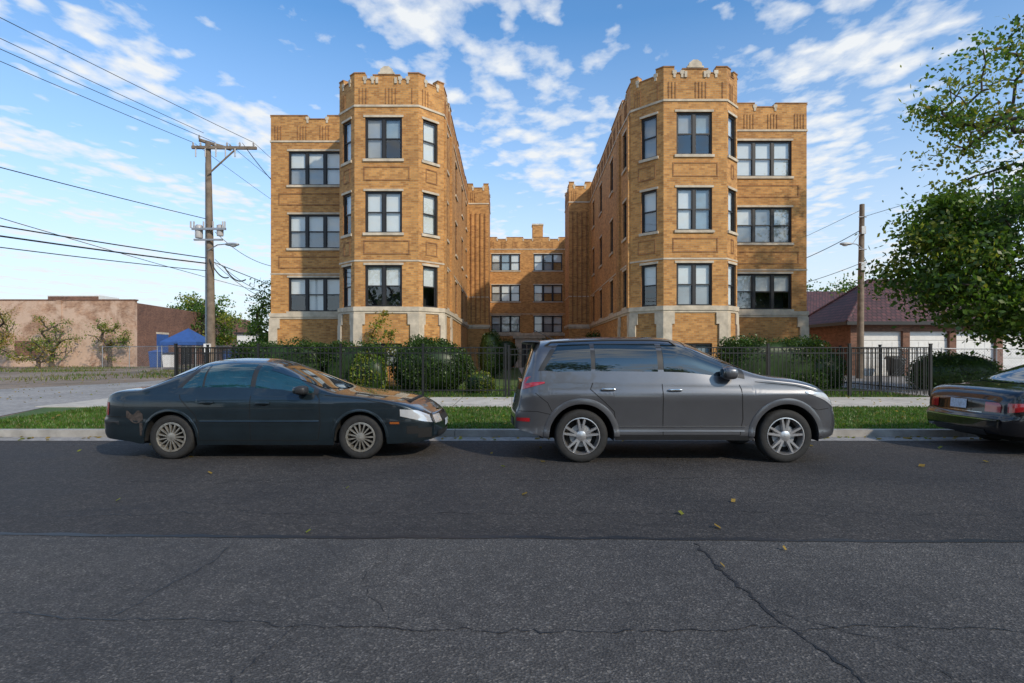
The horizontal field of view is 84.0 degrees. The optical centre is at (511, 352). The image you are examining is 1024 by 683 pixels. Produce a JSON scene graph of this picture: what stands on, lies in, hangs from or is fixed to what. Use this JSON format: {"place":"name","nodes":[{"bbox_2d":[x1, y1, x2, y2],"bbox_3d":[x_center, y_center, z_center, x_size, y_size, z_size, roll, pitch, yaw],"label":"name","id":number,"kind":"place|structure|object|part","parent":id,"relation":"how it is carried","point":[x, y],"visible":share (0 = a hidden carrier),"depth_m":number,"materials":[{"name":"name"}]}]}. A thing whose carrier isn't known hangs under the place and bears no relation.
{"place":"outdoors","nodes":[
{"label":"outdoors","id":0,"kind":"place"},
{"bbox_2d":[0,380,164,415],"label":"alley pavement","id":1,"kind":"structure","parent":0,"point":[20,401],"depth_m":18.56,"materials":[{"name":"concrete"}]},
{"bbox_2d":[0,364,928,416],"bbox_3d":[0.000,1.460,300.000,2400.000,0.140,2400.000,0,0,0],"label":"ground","id":2,"kind":"structure","parent":0,"point":[17,383],"depth_m":31.32,"materials":[{"name":"green plant"}]},
{"bbox_2d":[0,305,24,358],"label":"weed tree","id":3,"kind":"object","parent":2,"relation":"on","point":[3,338],"visible":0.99,"depth_m":50.43,"materials":[{"name":"green plant"}]},
{"bbox_2d":[2,336,67,368],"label":"weed tree","id":4,"kind":"object","parent":2,"relation":"on","point":[36,356],"visible":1,"depth_m":47.87,"materials":[{"name":"green plant"}]},
{"bbox_2d":[26,315,82,366],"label":"weed tree","id":5,"kind":"object","parent":2,"relation":"on","point":[52,341],"visible":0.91,"depth_m":53.04,"materials":[{"name":"green plant"}]},
{"bbox_2d":[0,365,197,382],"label":"weeds","id":6,"kind":"object","parent":2,"relation":"on","point":[155,372],"visible":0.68,"depth_m":38.90,"materials":[{"name":"green plant"}]},
{"bbox_2d":[84,318,133,366],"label":"weed tree","id":7,"kind":"object","parent":2,"relation":"on","point":[101,339],"visible":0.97,"depth_m":52.89,"materials":[{"name":"green plant"}]},
{"bbox_2d":[0,295,250,366],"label":"brick warehouse","id":8,"kind":"structure","parent":2,"relation":"on","point":[149,325],"depth_m":55.00,"materials":[{"name":"brown brick"}]},
{"bbox_2d":[15,332,204,364],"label":"loading doors","id":9,"kind":"structure","parent":8,"relation":"in","point":[161,336],"depth_m":59.34,"materials":[{"name":"blue metal"}]},
{"bbox_2d":[0,17,270,362],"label":"utility pole","id":10,"kind":"object","parent":2,"relation":"on","point":[209,239],"visible":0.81,"depth_m":26.82,"materials":[{"name":"brown wood"}]},
{"bbox_2d":[148,350,164,366],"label":"waste bin","id":11,"kind":"object","parent":2,"relation":"on","point":[153,358],"visible":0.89,"depth_m":51.05,"materials":[{"name":"blue plastic"}]},
{"bbox_2d":[102,346,228,368],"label":"chain link fence","id":12,"kind":"object","parent":2,"relation":"on","point":[150,355],"visible":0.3,"depth_m":48.69,"materials":[{"name":"metal"}]},
{"bbox_2d":[162,352,173,366],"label":"waste bin","id":13,"kind":"object","parent":2,"relation":"on","point":[164,356],"visible":0.64,"depth_m":51.06,"materials":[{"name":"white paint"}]},
{"bbox_2d":[160,328,204,369],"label":"blue canopy tent","id":14,"kind":"object","parent":2,"relation":"on","point":[188,337],"visible":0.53,"depth_m":43.93,"materials":[{"name":"fabric"}]},
{"bbox_2d":[167,291,234,345],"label":"distant tree","id":15,"kind":"object","parent":2,"relation":"on","point":[177,303],"visible":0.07,"depth_m":74.99,"materials":[{"name":"green plant"}]},
{"bbox_2d":[173,292,250,363],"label":"distant tree","id":16,"kind":"object","parent":2,"relation":"on","point":[227,331],"visible":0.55,"depth_m":69.73,"materials":[{"name":"green plant"}]},
{"bbox_2d":[234,332,265,344],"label":"storage shed","id":17,"kind":"structure","parent":2,"relation":"on","point":[240,337],"depth_m":60.00,"materials":[{"name":"white paint"}]},
{"bbox_2d":[237,278,270,343],"bbox_3d":[-12.754,-1.463,30.449,3.783,5.769,3.563,0,0,23],"label":"tree","id":18,"kind":"object","parent":2,"relation":"on","point":[259,324],"visible":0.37,"depth_m":29.87,"materials":[{"name":"green plant"}]},
{"bbox_2d":[239,304,268,338],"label":"weed tree","id":19,"kind":"object","parent":2,"relation":"on","point":[249,332],"visible":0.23,"depth_m":46.20,"materials":[{"name":"green plant"}]},
{"bbox_2d":[241,324,267,341],"bbox_3d":[-17.880,-0.261,40.154,2.371,3.496,2.553,0,0,0],"label":"weed tree","id":20,"kind":"object","parent":2,"relation":"on","point":[256,332],"visible":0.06,"depth_m":39.95,"materials":[{"name":"green plant"}]},
{"bbox_2d":[271,67,806,386],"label":"walls","id":21,"kind":"structure","parent":2,"relation":"on","point":[695,327],"depth_m":23.35,"materials":[{"name":"orange brick"}]},
{"bbox_2d":[513,336,544,366],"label":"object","id":22,"kind":"structure","parent":21,"relation":"attached to","point":[521,361],"depth_m":52.90,"materials":[{"name":"stone"}]},
{"bbox_2d":[268,60,808,346],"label":"stone trim","id":23,"kind":"structure","parent":21,"relation":"attached to","point":[664,318],"depth_m":24.69,"materials":[{"name":"stone"}]},
{"bbox_2d":[289,113,790,365],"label":"window frames and blinds","id":24,"kind":"structure","parent":21,"relation":"attached to","point":[383,211],"depth_m":25.06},
{"bbox_2d":[532,224,560,300],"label":"chimney and rear wall","id":25,"kind":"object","parent":2,"relation":"on","point":[537,230],"visible":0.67,"depth_m":54.00,"materials":[{"name":"orange brick"}]},
{"bbox_2d":[807,278,849,295],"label":"distant tree","id":26,"kind":"object","parent":2,"relation":"on","point":[827,288],"visible":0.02,"depth_m":59.24,"materials":[{"name":"green plant"}]},
{"bbox_2d":[828,273,865,290],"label":"distant tree","id":27,"kind":"object","parent":2,"relation":"on","point":[850,286],"visible":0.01,"depth_m":68.71,"materials":[{"name":"green plant"}]},
{"bbox_2d":[809,325,1002,375],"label":"walls","id":28,"kind":"structure","parent":2,"relation":"on","point":[838,335],"depth_m":33.60,"materials":[{"name":"brown brick"}]},
{"bbox_2d":[809,321,958,327],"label":"eaves","id":29,"kind":"object","parent":28,"relation":"attached to","point":[874,323],"visible":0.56,"depth_m":33.06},
{"bbox_2d":[808,279,983,324],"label":"hip roof","id":30,"kind":"structure","parent":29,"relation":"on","point":[842,308],"depth_m":34.70,"materials":[{"name":"red tile"}]},
{"bbox_2d":[864,332,1023,375],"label":"garage doors","id":31,"kind":"structure","parent":28,"relation":"attached to","point":[917,339],"depth_m":33.80,"materials":[{"name":"white paint"}]},
{"bbox_2d":[807,167,1021,378],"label":"utility pole","id":32,"kind":"object","parent":2,"relation":"on","point":[860,300],"visible":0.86,"depth_m":29.88,"materials":[{"name":"brown wood"}]},
{"bbox_2d":[852,14,1023,355],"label":"maple tree","id":33,"kind":"object","parent":2,"relation":"on","point":[954,234],"visible":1,"depth_m":18.68,"materials":[{"name":"green plant"}]},
{"bbox_2d":[902,349,1006,389],"bbox_3d":[15.951,0.692,20.468,3.523,1.591,2.026,0,0,0],"label":"shrub","id":34,"kind":"object","parent":2,"relation":"on","point":[949,368],"visible":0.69,"depth_m":19.88,"materials":[{"name":"green plant"}]},
{"bbox_2d":[888,348,1023,377],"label":"chain link fence","id":35,"kind":"object","parent":2,"relation":"on","point":[975,355],"visible":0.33,"depth_m":31.00,"materials":[{"name":"metal"}]},
{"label":"walls","id":36,"kind":"object","parent":2,"relation":"on","visible":0},
{"bbox_2d":[807,291,843,313],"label":"hip roof","id":37,"kind":"structure","parent":36,"relation":"on","point":[816,300],"depth_m":55.61,"materials":[{"name":"red tile"}]},
{"bbox_2d":[0,404,946,428],"bbox_3d":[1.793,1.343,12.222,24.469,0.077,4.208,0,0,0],"label":"grass","id":38,"kind":"structure","parent":0,"point":[98,413],"depth_m":11.59,"materials":[{"name":"green plant"}]},
{"bbox_2d":[35,397,929,407],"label":"sidewalk","id":39,"kind":"structure","parent":0,"point":[840,401],"depth_m":15.45,"materials":[{"name":"concrete"}]},
{"bbox_2d":[0,441,1023,682],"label":"road","id":40,"kind":"structure","parent":0,"point":[446,562],"depth_m":4.04,"materials":[{"name":"grey asphalt"}]},
{"bbox_2d":[104,358,447,458],"bbox_3d":[-3.429,0.795,8.800,4.842,1.410,2.074,0,0,0],"label":"parked sedan","id":41,"kind":"object","parent":40,"relation":"on","point":[255,401],"visible":1,"depth_m":7.95,"materials":[{"name":"teal paint"}]},
{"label":"windows","id":42,"kind":"part","parent":41,"relation":"part of","materials":[{"name":"glass"}]},
{"bbox_2d":[0,429,977,436],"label":"kerb","id":43,"kind":"structure","parent":40,"relation":"on","point":[497,432],"depth_m":10.00,"materials":[{"name":"concrete"}]},
{"bbox_2d":[0,369,987,566],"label":"fallen leaves","id":44,"kind":"object","parent":40,"relation":"on","point":[732,500],"visible":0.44,"depth_m":9.86,"materials":[{"name":"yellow plant"}]},
{"bbox_2d":[0,437,1008,440],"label":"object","id":45,"kind":"structure","parent":40,"relation":"on","point":[519,439],"depth_m":9.74,"materials":[{"name":"concrete"}]},
{"bbox_2d":[511,330,834,461],"bbox_3d":[2.286,0.577,8.600,4.604,1.845,2.149,0,0,0],"label":"parked suv","id":46,"kind":"object","parent":40,"relation":"on","point":[578,396],"visible":1,"depth_m":7.70,"materials":[{"name":"grey paint"}]},
{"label":"windows","id":47,"kind":"part","parent":46,"relation":"part of","materials":[{"name":"glass"}]},
{"bbox_2d":[927,364,1023,440],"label":"black sedan","id":48,"kind":"object","parent":40,"relation":"on","point":[990,407],"visible":1,"depth_m":8.72,"materials":[{"name":"paint"}]},
{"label":"windows","id":49,"kind":"part","parent":48,"relation":"part of","materials":[{"name":"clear glass"}]},
{"bbox_2d":[0,0,1023,331],"label":"sky","id":50,"kind":"structure","parent":0,"point":[535,89],"materials":[{"name":"blue"}]},
{"bbox_2d":[388,368,916,396],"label":"front lawn","id":51,"kind":"structure","parent":0,"point":[515,373],"depth_m":26.84,"materials":[{"name":"plant"}]},
{"bbox_2d":[228,337,335,372],"bbox_3d":[-8.265,0.435,20.587,4.035,2.008,1.945,0,0,0],"label":"hedge","id":52,"kind":"object","parent":51,"relation":"on","point":[301,358],"visible":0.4,"depth_m":20.00,"materials":[{"name":"green plant"}]},
{"bbox_2d":[174,344,506,396],"bbox_3d":[-7.509,0.550,19.326,13.761,1.640,6.399,0,0,38],"label":"iron fence","id":53,"kind":"object","parent":51,"relation":"on","point":[222,352],"visible":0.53,"depth_m":17.59,"materials":[{"name":"black metal"}]},
{"bbox_2d":[321,339,391,388],"bbox_3d":[-5.609,0.482,20.399,2.390,1.923,1.962,0,0,0],"label":"hedge","id":54,"kind":"object","parent":51,"relation":"on","point":[353,350],"visible":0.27,"depth_m":19.77,"materials":[{"name":"green plant"}]},
{"bbox_2d":[347,351,388,388],"bbox_3d":[-4.958,0.696,19.595,1.455,1.497,1.090,0,0,0],"label":"flowering shrub","id":55,"kind":"object","parent":51,"relation":"on","point":[359,369],"visible":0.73,"depth_m":19.28,"materials":[{"name":"green plant"}]},
{"bbox_2d":[364,310,398,368],"bbox_3d":[-4.824,-0.129,21.501,1.433,3.063,1.320,0,0,-26],"label":"climbing shrub","id":56,"kind":"object","parent":51,"relation":"on","point":[382,321],"visible":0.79,"depth_m":21.56,"materials":[{"name":"green plant"}]},
{"bbox_2d":[388,334,476,391],"bbox_3d":[-2.781,0.396,19.991,3.191,2.086,2.285,0,0,0],"label":"round bush","id":57,"kind":"object","parent":51,"relation":"on","point":[413,371],"visible":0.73,"depth_m":19.33,"materials":[{"name":"green plant"}]},
{"bbox_2d":[464,370,494,393],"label":"flowering shrub","id":58,"kind":"object","parent":51,"relation":"on","point":[476,380],"visible":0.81,"depth_m":18.93,"materials":[{"name":"green plant"}]},
{"bbox_2d":[477,329,503,377],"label":"conifer bush","id":59,"kind":"object","parent":51,"relation":"on","point":[489,339],"visible":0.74,"depth_m":29.58,"materials":[{"name":"green plant"}]},
{"bbox_2d":[500,336,519,368],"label":"round bush","id":60,"kind":"object","parent":51,"relation":"on","point":[513,359],"visible":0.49,"depth_m":45.41,"materials":[{"name":"green plant"}]},
{"bbox_2d":[507,345,529,396],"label":"iron gate","id":61,"kind":"structure","parent":51,"relation":"on","point":[509,354],"depth_m":17.59,"materials":[{"name":"black metal"}]},
{"bbox_2d":[585,330,599,336],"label":"round bush","id":62,"kind":"object","parent":51,"relation":"on","point":[594,334],"visible":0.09,"depth_m":31.91,"materials":[{"name":"green plant"}]},
{"bbox_2d":[387,384,927,396],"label":"grass","id":63,"kind":"structure","parent":51,"relation":"on","point":[466,394],"depth_m":18.50,"materials":[{"name":"green plant"}]},
{"bbox_2d":[714,333,830,389],"bbox_3d":[9.163,0.376,20.308,3.935,2.138,1.926,0,0,0],"label":"hedge","id":64,"kind":"object","parent":51,"relation":"on","point":[757,363],"visible":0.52,"depth_m":19.64,"materials":[{"name":"green plant"}]},
{"bbox_2d":[686,344,931,396],"bbox_3d":[7.935,0.550,21.250,10.154,1.640,7.384,0,0,0],"label":"iron fence","id":65,"kind":"object","parent":51,"relation":"on","point":[849,353],"visible":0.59,"depth_m":17.59,"materials":[{"name":"black metal"}]},
{"bbox_2d":[813,348,846,388],"bbox_3d":[11.590,0.638,21.506,2.164,1.611,1.535,0,0,0],"label":"hedge","id":66,"kind":"object","parent":51,"relation":"on","point":[826,365],"visible":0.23,"depth_m":20.96,"materials":[{"name":"green plant"}]},
{"bbox_2d":[842,376,928,395],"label":"driveway pavement","id":67,"kind":"structure","parent":0,"point":[861,381],"depth_m":24.31,"materials":[{"name":"concrete"}]},
{"bbox_2d":[885,356,905,375],"bbox_3d":[21.950,0.775,32.550,0.780,1.150,0.780,0,0,0],"label":"waste bin","id":68,"kind":"object","parent":67,"relation":"on","point":[889,365],"visible":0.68,"depth_m":32.27,"materials":[{"name":"black paint"}]}
]}

